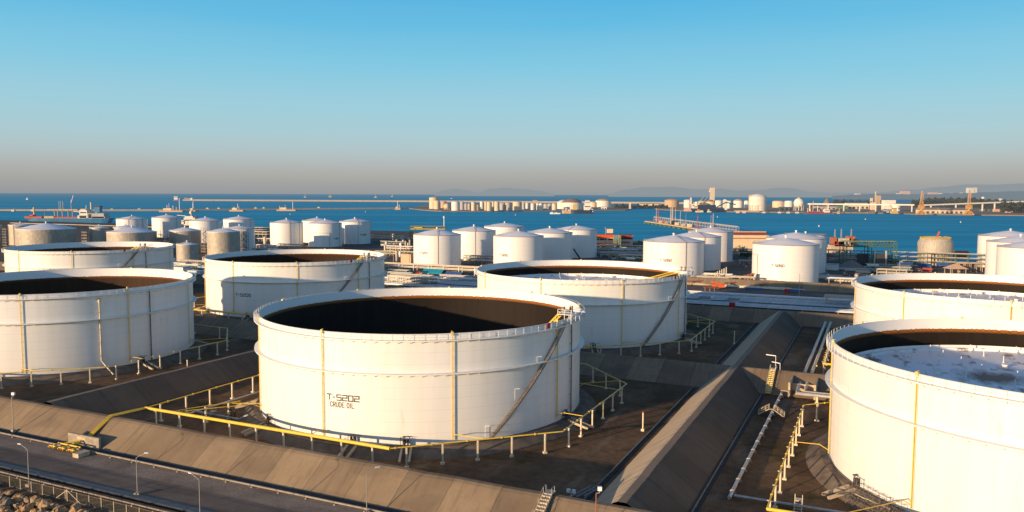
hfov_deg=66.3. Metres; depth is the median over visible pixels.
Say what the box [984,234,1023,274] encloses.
storage tank
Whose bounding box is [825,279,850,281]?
pipe stack
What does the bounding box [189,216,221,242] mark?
storage tank
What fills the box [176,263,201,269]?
pipe rack
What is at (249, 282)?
crude tank
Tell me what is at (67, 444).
valve manifold
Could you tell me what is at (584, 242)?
storage tank
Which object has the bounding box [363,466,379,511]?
street lamp
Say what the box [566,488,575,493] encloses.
floodlight pair
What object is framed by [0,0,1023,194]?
sky
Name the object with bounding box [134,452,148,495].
street lamp
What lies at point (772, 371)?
bund stairs
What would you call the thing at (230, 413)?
foam branch
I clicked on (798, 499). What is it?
ladder stile
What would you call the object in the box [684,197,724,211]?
ship
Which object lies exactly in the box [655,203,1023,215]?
port land
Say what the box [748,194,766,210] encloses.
tank
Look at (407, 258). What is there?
portable cabin
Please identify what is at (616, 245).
pipe rack
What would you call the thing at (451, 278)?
pipe rack
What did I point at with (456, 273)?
tarpaulin shelter
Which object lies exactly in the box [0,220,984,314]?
yard
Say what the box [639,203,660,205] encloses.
quay shed
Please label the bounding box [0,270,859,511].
ground
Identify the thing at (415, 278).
pipe rack
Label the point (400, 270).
pipe rack
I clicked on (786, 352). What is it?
drain gutter
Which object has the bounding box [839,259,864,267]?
gravel heap
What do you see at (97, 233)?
storage tank
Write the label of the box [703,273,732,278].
pipe rack
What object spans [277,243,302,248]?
pipe rack
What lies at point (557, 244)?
storage tank
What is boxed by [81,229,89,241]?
stair tower
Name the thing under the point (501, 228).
storage tank
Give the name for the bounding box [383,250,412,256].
pipe rack
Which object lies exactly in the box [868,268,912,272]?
pipe rack
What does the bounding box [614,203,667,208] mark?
spit scrub
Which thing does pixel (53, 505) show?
revetment rock
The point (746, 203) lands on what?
tank
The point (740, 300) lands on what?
pipeline
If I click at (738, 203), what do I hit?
tank
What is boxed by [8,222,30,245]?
storage tank
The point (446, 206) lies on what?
sphere tank
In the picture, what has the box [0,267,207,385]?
crude tank
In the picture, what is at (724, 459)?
drain gutter
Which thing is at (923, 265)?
tarpaulin shelter
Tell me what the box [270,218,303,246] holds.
storage tank
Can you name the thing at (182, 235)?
storage tank
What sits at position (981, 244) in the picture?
storage tank
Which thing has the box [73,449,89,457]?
concrete block
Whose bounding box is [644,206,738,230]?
jetty
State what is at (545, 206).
tank
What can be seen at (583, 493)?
timber
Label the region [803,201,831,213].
ship
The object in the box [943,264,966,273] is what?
open shelter
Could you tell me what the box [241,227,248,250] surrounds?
stair tower
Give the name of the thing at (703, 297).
pipeline
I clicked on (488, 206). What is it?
tank
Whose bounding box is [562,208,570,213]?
ship
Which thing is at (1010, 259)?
storage tank
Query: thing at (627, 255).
pipe rack
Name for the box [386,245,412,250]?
pipe rack
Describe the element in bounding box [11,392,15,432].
floodlight pole
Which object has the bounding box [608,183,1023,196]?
hills
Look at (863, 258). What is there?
loading gantry
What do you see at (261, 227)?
pipe rack
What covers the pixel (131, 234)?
storage tank
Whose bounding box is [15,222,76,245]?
storage tank
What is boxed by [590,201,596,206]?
tank
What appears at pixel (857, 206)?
quay shed
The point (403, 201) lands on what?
breakwater
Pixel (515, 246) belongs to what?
storage tank
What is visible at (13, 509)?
revetment
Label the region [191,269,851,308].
pipeline
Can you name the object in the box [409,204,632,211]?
port land
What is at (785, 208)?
quay shed
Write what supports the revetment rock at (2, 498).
on the revetment
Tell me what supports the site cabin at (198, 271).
on the yard at (735, 267)
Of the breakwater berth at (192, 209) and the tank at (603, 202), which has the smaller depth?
the breakwater berth at (192, 209)
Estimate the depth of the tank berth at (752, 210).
2507.64 m
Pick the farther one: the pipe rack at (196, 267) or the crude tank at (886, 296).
the pipe rack at (196, 267)
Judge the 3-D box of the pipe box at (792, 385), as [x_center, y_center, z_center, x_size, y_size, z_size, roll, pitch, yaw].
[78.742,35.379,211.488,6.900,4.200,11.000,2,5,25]
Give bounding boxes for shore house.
[966,188,974,192]
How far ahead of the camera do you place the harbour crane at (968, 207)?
2231.91 m
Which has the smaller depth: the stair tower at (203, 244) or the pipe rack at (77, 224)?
the stair tower at (203, 244)
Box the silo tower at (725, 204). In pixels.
[723,199,726,209]
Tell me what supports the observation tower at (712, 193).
on the port land at (905, 209)
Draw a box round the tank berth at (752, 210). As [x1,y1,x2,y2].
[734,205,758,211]
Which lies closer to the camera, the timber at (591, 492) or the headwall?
the timber at (591, 492)
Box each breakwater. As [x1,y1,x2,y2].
[0,207,428,210]
[183,199,694,203]
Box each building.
[597,234,614,242]
[618,234,632,244]
[733,231,768,248]
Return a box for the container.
[922,267,931,271]
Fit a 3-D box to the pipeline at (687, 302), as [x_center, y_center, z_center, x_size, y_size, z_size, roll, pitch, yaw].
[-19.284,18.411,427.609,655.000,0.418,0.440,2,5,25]
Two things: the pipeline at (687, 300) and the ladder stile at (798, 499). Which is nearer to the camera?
the ladder stile at (798, 499)
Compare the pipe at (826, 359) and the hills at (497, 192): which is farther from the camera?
the hills at (497, 192)
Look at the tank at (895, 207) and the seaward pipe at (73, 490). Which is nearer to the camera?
the seaward pipe at (73, 490)
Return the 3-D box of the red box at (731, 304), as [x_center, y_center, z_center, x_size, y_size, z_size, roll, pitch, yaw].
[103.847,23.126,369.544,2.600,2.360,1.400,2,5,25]
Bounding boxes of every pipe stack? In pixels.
[687,283,710,284]
[725,285,791,289]
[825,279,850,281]
[845,269,874,271]
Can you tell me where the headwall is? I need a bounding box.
[68,432,100,449]
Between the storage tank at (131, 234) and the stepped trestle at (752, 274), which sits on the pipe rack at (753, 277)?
the stepped trestle at (752, 274)
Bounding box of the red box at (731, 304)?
[729,302,734,306]
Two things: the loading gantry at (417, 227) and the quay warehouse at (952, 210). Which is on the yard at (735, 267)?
the loading gantry at (417, 227)
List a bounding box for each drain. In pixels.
[0,429,402,511]
[0,467,188,511]
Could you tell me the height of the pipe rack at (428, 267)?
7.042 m
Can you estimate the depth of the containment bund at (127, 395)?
206.58 m
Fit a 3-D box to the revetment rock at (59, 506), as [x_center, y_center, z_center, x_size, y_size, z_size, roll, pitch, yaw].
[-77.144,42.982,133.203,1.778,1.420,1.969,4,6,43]
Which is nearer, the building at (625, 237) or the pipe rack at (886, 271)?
the pipe rack at (886, 271)
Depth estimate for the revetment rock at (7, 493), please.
139.24 m
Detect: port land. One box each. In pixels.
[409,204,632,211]
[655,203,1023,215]
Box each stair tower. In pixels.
[2,226,8,246]
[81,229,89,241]
[157,230,167,242]
[201,231,206,253]
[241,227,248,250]
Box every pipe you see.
[0,324,228,388]
[0,432,384,511]
[0,471,168,511]
[88,363,626,467]
[189,391,259,413]
[193,296,255,319]
[196,410,247,419]
[583,313,714,356]
[727,391,783,498]
[734,494,842,511]
[766,402,909,511]
[795,321,829,402]
[804,321,831,394]
[822,327,843,373]
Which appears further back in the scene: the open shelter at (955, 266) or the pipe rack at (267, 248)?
the pipe rack at (267, 248)
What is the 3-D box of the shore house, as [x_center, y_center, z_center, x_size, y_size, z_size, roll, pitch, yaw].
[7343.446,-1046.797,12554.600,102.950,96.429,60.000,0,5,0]
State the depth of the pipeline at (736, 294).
403.02 m
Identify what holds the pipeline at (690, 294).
on the pipe sleeper
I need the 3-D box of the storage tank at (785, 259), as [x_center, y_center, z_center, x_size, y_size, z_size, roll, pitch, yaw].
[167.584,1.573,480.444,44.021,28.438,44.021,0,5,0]
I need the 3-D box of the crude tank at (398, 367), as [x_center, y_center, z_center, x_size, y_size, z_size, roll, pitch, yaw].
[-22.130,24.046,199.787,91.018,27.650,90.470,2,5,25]
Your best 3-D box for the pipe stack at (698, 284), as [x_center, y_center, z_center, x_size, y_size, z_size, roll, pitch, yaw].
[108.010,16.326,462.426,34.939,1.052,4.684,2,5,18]
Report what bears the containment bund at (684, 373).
on the ground at (597, 453)
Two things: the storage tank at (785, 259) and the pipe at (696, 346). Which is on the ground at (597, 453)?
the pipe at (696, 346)
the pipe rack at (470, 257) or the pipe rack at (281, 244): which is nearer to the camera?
the pipe rack at (470, 257)
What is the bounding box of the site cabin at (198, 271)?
[187,270,203,273]
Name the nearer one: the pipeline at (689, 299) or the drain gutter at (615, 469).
the drain gutter at (615, 469)
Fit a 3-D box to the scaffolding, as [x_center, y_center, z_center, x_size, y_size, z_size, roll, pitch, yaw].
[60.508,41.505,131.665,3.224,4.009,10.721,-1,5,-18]
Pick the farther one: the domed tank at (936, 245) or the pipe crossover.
the domed tank at (936, 245)
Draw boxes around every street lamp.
[17,443,32,486]
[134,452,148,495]
[188,472,200,511]
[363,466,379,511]
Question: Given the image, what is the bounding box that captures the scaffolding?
[843,480,901,511]
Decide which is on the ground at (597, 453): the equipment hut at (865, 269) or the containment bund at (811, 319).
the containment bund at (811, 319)
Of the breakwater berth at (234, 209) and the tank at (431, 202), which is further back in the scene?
the tank at (431, 202)
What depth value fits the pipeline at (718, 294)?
401.67 m
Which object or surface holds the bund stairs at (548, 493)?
on the containment bund at (399, 488)
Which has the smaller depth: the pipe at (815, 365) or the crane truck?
the pipe at (815, 365)
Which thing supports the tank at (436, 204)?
on the port land at (611, 208)
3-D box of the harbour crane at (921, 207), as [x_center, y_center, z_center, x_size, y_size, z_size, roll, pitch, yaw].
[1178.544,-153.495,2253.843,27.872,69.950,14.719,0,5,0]
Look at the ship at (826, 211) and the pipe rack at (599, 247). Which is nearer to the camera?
the pipe rack at (599, 247)
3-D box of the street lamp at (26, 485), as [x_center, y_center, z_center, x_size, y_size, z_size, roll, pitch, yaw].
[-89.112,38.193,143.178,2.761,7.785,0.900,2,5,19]
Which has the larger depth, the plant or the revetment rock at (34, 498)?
the plant
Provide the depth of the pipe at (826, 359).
242.45 m
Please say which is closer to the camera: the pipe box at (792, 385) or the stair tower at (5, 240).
the pipe box at (792, 385)
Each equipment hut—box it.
[174,266,188,271]
[826,263,838,269]
[855,268,867,274]
[897,263,910,269]
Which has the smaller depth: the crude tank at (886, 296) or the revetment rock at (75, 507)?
the revetment rock at (75, 507)
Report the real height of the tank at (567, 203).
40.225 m
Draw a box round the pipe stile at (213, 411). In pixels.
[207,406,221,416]
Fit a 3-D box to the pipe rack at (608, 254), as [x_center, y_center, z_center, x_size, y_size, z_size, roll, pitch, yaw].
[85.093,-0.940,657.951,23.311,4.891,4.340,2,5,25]
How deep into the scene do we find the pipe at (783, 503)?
134.50 m
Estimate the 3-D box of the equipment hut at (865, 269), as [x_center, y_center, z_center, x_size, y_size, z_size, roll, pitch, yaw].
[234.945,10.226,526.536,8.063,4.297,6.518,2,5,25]
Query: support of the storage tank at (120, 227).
on the yard at (735, 267)
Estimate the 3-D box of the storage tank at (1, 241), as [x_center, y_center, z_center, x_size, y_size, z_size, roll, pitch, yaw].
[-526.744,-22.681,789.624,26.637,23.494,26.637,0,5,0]
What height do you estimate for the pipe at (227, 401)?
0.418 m
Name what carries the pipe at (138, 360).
on the ground at (597, 453)
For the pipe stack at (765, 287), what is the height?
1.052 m
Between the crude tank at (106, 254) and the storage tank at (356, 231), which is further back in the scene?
the storage tank at (356, 231)
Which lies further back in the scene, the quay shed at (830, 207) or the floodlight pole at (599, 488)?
the quay shed at (830, 207)
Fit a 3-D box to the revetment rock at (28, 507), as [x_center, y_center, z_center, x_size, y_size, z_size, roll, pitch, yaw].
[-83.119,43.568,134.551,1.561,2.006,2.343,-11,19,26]
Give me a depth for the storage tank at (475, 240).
625.87 m
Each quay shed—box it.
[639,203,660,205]
[779,207,792,209]
[813,206,836,209]
[837,206,847,208]
[844,203,868,208]
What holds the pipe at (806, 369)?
on the ground at (597, 453)
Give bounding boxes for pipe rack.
[25,223,183,227]
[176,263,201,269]
[179,259,204,264]
[253,248,282,249]
[254,227,269,229]
[255,231,403,240]
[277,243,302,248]
[380,241,404,245]
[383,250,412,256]
[384,262,479,275]
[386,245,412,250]
[387,269,410,273]
[387,271,412,275]
[387,275,436,284]
[390,273,434,279]
[402,276,433,284]
[439,274,476,277]
[440,276,476,281]
[463,255,492,261]
[467,259,492,263]
[597,245,613,250]
[597,249,624,253]
[600,251,626,257]
[607,244,751,253]
[619,254,642,260]
[696,275,729,278]
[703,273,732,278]
[725,275,755,279]
[818,276,855,282]
[827,249,985,267]
[865,263,917,268]
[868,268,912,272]
[869,265,911,272]
[875,268,907,274]
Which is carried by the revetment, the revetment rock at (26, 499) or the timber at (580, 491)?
the revetment rock at (26, 499)
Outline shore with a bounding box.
[984,199,1023,200]
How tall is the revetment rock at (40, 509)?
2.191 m
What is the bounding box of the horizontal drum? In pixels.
[857,270,870,275]
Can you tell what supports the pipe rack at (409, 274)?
on the yard at (735, 267)
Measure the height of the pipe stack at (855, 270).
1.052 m
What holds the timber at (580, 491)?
on the ground at (597, 453)
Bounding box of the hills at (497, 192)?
[434,188,553,195]
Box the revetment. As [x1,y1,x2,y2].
[2,489,70,511]
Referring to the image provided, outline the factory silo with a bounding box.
[875,195,880,203]
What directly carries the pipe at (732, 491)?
on the ground at (597, 453)
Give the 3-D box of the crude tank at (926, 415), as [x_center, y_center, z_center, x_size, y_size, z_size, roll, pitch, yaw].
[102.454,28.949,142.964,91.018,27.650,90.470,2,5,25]
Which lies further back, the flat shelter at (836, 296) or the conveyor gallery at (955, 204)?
the conveyor gallery at (955, 204)
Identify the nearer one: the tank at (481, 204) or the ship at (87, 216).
the ship at (87, 216)
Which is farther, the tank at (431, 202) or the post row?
the tank at (431, 202)
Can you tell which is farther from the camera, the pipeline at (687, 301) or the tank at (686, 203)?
the tank at (686, 203)
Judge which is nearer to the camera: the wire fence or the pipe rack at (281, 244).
the wire fence
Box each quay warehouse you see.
[915,207,939,212]
[937,208,967,213]
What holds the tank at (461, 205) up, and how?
on the port land at (611, 208)
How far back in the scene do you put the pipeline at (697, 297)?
382.52 m
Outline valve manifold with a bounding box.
[48,440,82,453]
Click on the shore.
(1009, 199)
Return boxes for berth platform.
[47,195,78,216]
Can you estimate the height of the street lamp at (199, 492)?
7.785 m
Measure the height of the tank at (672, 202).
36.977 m
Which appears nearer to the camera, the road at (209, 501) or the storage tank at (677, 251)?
the road at (209, 501)
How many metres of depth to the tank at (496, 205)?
2546.20 m
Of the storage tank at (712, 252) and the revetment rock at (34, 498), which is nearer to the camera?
the revetment rock at (34, 498)
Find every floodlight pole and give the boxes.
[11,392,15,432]
[595,486,601,511]
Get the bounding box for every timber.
[569,486,591,496]
[576,486,595,497]
[584,488,597,496]
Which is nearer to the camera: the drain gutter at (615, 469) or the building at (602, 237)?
the drain gutter at (615, 469)
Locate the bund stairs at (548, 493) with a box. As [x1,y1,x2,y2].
[532,484,555,511]
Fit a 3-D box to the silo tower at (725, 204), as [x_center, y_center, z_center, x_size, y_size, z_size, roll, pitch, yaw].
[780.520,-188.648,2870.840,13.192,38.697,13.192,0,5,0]
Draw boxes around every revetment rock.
[0,495,8,503]
[0,497,14,505]
[0,505,10,511]
[2,490,14,496]
[13,494,23,502]
[21,503,34,511]
[23,497,30,502]
[30,495,41,505]
[35,506,46,511]
[39,499,52,509]
[49,502,58,508]
[52,505,63,510]
[61,507,68,511]
[69,503,80,511]
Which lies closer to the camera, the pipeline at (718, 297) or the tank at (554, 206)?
the pipeline at (718, 297)
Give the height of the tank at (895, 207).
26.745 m
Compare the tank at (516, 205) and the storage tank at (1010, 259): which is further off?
the tank at (516, 205)
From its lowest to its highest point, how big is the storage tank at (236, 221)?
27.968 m
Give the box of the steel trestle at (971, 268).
[957,263,984,271]
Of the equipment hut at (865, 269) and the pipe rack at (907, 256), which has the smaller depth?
the equipment hut at (865, 269)
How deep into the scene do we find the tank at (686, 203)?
3296.52 m
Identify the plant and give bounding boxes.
[827,229,857,256]
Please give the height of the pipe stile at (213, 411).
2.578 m
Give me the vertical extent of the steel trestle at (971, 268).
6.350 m
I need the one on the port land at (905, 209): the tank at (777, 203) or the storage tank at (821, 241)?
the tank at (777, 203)
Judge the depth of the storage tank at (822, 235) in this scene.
579.26 m
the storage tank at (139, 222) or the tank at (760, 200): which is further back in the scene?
the tank at (760, 200)
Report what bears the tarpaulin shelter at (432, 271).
on the yard at (735, 267)
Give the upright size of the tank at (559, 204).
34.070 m
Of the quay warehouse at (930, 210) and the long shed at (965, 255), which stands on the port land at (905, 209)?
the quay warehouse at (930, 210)
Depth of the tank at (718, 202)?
3076.48 m
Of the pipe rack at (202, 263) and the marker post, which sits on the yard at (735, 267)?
the pipe rack at (202, 263)
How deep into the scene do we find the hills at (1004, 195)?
12002.05 m
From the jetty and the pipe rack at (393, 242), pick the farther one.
the jetty
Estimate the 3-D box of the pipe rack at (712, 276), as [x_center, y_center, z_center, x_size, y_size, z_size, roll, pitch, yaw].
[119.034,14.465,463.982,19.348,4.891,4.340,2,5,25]
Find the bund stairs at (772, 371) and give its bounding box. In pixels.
[765,354,779,393]
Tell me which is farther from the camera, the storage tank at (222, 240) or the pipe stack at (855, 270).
the storage tank at (222, 240)
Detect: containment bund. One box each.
[0,262,853,328]
[0,396,652,511]
[43,350,258,414]
[194,315,829,400]
[385,263,854,292]
[597,311,799,511]
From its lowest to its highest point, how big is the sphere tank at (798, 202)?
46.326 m
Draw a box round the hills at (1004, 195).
[832,191,1023,199]
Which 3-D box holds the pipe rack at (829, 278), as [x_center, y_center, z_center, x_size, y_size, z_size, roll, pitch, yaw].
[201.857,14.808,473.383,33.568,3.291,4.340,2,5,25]
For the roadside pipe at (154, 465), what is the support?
on the verge at (249, 493)
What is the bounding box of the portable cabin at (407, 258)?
[401,254,413,262]
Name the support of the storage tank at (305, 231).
on the yard at (735, 267)
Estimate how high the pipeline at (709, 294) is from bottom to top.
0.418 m
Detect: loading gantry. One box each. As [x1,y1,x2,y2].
[410,226,445,237]
[613,235,620,246]
[839,240,896,265]
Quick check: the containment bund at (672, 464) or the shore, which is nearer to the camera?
the containment bund at (672, 464)
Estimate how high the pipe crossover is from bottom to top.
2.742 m
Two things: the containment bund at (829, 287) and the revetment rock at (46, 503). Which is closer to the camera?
the revetment rock at (46, 503)
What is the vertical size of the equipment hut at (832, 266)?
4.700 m
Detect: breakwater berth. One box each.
[159,200,185,211]
[187,204,198,211]
[229,204,245,210]
[276,202,296,210]
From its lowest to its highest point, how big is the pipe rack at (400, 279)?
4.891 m
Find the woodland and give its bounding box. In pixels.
[911,197,1023,212]
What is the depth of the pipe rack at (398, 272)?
482.73 m
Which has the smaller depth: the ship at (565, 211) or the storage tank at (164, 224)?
the storage tank at (164, 224)
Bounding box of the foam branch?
[175,401,259,426]
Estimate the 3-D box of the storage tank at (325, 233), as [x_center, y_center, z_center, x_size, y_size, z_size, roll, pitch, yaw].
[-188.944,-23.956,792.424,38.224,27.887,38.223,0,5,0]
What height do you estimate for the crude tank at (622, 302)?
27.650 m
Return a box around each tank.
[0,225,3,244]
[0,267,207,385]
[1,241,175,271]
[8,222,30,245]
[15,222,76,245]
[89,224,108,241]
[106,225,156,241]
[113,224,137,229]
[116,215,147,228]
[151,214,180,236]
[169,226,203,253]
[176,240,197,261]
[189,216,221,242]
[194,249,386,320]
[205,227,240,254]
[223,215,253,227]
[224,224,255,250]
[235,286,595,463]
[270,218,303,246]
[302,217,331,242]
[307,219,342,246]
[339,217,370,243]
[413,227,462,265]
[429,197,438,208]
[434,200,439,208]
[444,203,449,209]
[451,201,459,210]
[452,225,495,260]
[460,202,463,209]
[471,201,475,210]
[474,259,699,354]
[480,201,483,208]
[484,221,524,233]
[487,202,490,210]
[493,229,543,263]
[494,201,498,210]
[500,203,504,209]
[505,202,510,209]
[513,201,520,209]
[527,226,572,259]
[543,204,547,209]
[552,203,556,209]
[556,224,598,257]
[557,200,563,208]
[561,198,582,208]
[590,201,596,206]
[596,199,610,206]
[643,233,704,276]
[664,199,678,206]
[675,230,722,270]
[684,199,692,207]
[688,226,734,261]
[706,200,714,204]
[715,200,721,206]
[733,199,742,207]
[744,200,748,207]
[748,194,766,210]
[752,235,821,282]
[766,230,827,273]
[772,200,783,207]
[784,200,792,206]
[785,231,827,258]
[794,197,803,210]
[806,317,1023,511]
[850,272,1023,324]
[892,203,900,210]
[916,231,953,266]
[973,229,1023,267]
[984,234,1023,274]
[995,242,1023,276]
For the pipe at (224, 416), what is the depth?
186.46 m
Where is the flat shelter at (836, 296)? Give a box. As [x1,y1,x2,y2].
[824,294,853,307]
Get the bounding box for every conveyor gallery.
[808,203,913,211]
[924,201,1023,210]
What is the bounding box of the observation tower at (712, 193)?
[709,188,714,200]
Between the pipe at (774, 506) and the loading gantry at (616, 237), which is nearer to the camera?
the pipe at (774, 506)
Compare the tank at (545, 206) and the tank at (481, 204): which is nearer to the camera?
the tank at (545, 206)
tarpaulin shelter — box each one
[421,268,444,273]
[443,271,464,276]
[744,287,762,290]
[917,263,930,266]
[936,263,949,266]
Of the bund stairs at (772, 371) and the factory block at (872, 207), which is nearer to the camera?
the bund stairs at (772, 371)
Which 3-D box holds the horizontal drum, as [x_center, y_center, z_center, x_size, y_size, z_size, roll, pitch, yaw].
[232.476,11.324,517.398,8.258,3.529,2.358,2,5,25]
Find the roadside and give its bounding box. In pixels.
[0,462,212,511]
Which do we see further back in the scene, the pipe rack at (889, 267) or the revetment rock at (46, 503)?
the pipe rack at (889, 267)
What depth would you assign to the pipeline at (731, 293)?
406.04 m
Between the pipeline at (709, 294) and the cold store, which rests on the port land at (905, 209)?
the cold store
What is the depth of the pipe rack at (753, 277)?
464.50 m
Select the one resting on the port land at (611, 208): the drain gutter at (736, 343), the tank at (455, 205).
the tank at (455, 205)
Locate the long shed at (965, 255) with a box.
[953,251,969,258]
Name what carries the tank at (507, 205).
on the port land at (611, 208)
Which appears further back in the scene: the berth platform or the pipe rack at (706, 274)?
the berth platform
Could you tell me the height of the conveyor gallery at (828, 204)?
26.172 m
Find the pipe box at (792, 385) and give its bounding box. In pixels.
[788,375,818,399]
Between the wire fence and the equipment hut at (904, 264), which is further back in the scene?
the equipment hut at (904, 264)
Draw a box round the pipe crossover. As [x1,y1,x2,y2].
[758,404,784,416]
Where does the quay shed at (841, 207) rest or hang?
on the port land at (905, 209)
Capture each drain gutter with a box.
[584,387,694,499]
[691,394,763,511]
[715,322,756,363]
[776,325,803,369]
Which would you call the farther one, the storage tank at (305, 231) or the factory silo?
the factory silo
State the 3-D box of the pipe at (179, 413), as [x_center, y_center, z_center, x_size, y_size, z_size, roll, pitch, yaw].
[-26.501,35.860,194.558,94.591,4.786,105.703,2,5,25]
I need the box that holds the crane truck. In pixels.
[711,281,725,289]
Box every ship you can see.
[24,202,113,222]
[178,210,197,225]
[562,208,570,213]
[571,200,593,213]
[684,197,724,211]
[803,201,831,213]
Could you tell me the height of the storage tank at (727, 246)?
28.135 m
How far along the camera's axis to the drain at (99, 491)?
141.75 m
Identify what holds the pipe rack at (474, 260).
on the yard at (735, 267)
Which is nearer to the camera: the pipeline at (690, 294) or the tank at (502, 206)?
the pipeline at (690, 294)
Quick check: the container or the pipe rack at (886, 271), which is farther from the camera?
the container
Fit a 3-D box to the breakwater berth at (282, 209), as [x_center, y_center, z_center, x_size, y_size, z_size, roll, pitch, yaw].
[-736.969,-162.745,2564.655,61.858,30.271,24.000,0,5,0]
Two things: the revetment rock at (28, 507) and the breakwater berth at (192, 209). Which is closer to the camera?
the revetment rock at (28, 507)
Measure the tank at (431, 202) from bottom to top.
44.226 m
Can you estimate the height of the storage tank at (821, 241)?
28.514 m
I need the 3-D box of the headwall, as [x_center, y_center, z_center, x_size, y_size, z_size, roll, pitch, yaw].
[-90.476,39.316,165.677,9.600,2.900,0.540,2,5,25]
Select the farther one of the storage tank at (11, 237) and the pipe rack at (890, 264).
the storage tank at (11, 237)
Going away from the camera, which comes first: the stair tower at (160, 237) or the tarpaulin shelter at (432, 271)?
the tarpaulin shelter at (432, 271)
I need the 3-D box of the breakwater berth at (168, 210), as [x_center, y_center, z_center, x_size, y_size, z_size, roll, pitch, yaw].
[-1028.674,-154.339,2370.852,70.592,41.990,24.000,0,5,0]
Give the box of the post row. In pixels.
[715,267,726,277]
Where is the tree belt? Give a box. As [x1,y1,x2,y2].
[833,199,896,205]
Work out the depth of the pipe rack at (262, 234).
875.24 m
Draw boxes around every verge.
[0,434,372,511]
[0,469,176,511]
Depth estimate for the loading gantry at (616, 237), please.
789.02 m
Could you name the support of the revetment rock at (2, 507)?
on the revetment
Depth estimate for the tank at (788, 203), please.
3418.59 m
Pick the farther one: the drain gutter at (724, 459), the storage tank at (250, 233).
the storage tank at (250, 233)
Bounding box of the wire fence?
[0,474,152,511]
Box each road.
[0,446,296,511]
[174,259,849,296]
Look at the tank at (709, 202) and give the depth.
3382.52 m
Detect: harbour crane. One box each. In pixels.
[916,190,926,214]
[963,190,973,214]
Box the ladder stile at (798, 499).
[793,495,802,511]
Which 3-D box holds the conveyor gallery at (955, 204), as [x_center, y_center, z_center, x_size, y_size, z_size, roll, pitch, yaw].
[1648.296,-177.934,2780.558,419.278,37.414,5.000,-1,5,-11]
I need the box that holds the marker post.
[641,411,644,430]
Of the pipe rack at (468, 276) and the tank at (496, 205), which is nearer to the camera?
the pipe rack at (468, 276)
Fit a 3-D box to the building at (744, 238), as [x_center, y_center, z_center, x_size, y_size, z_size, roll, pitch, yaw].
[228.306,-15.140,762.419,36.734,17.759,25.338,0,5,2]
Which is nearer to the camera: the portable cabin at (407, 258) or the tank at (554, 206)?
the portable cabin at (407, 258)
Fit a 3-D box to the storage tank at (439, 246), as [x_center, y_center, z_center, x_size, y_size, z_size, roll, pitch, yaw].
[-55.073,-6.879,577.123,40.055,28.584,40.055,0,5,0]
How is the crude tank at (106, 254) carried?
on the ground at (597, 453)
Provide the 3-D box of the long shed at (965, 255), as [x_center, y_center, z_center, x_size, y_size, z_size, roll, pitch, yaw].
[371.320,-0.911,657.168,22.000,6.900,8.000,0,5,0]
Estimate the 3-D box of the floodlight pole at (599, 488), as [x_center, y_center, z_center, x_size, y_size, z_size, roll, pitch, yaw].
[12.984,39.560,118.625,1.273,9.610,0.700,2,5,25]
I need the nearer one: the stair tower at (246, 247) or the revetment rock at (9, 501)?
the revetment rock at (9, 501)
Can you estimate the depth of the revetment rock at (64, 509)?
132.39 m
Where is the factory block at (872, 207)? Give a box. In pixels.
[870,202,876,209]
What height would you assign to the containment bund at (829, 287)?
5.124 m
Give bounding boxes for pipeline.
[174,262,853,299]
[174,263,851,301]
[174,264,850,302]
[174,265,849,304]
[175,263,853,300]
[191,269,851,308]
[193,268,853,308]
[199,267,844,304]
[201,268,850,306]
[384,278,850,305]
[384,281,853,309]
[384,282,853,311]
[385,284,853,312]
[388,282,853,310]
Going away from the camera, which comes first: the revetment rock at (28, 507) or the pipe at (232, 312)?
the revetment rock at (28, 507)
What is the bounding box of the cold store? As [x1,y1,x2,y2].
[881,200,895,210]
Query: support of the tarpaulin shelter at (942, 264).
on the yard at (735, 267)
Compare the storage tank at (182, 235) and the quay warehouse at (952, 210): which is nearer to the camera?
the storage tank at (182, 235)
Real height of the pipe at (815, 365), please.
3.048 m
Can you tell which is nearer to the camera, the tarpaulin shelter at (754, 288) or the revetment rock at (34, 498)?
the revetment rock at (34, 498)
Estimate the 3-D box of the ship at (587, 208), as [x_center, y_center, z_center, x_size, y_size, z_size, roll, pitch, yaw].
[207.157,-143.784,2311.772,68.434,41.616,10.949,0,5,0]
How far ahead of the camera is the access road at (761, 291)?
431.18 m
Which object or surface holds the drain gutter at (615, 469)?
on the ground at (597, 453)
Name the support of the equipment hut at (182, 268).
on the yard at (735, 267)
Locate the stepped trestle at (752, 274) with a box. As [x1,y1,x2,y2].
[734,273,754,279]

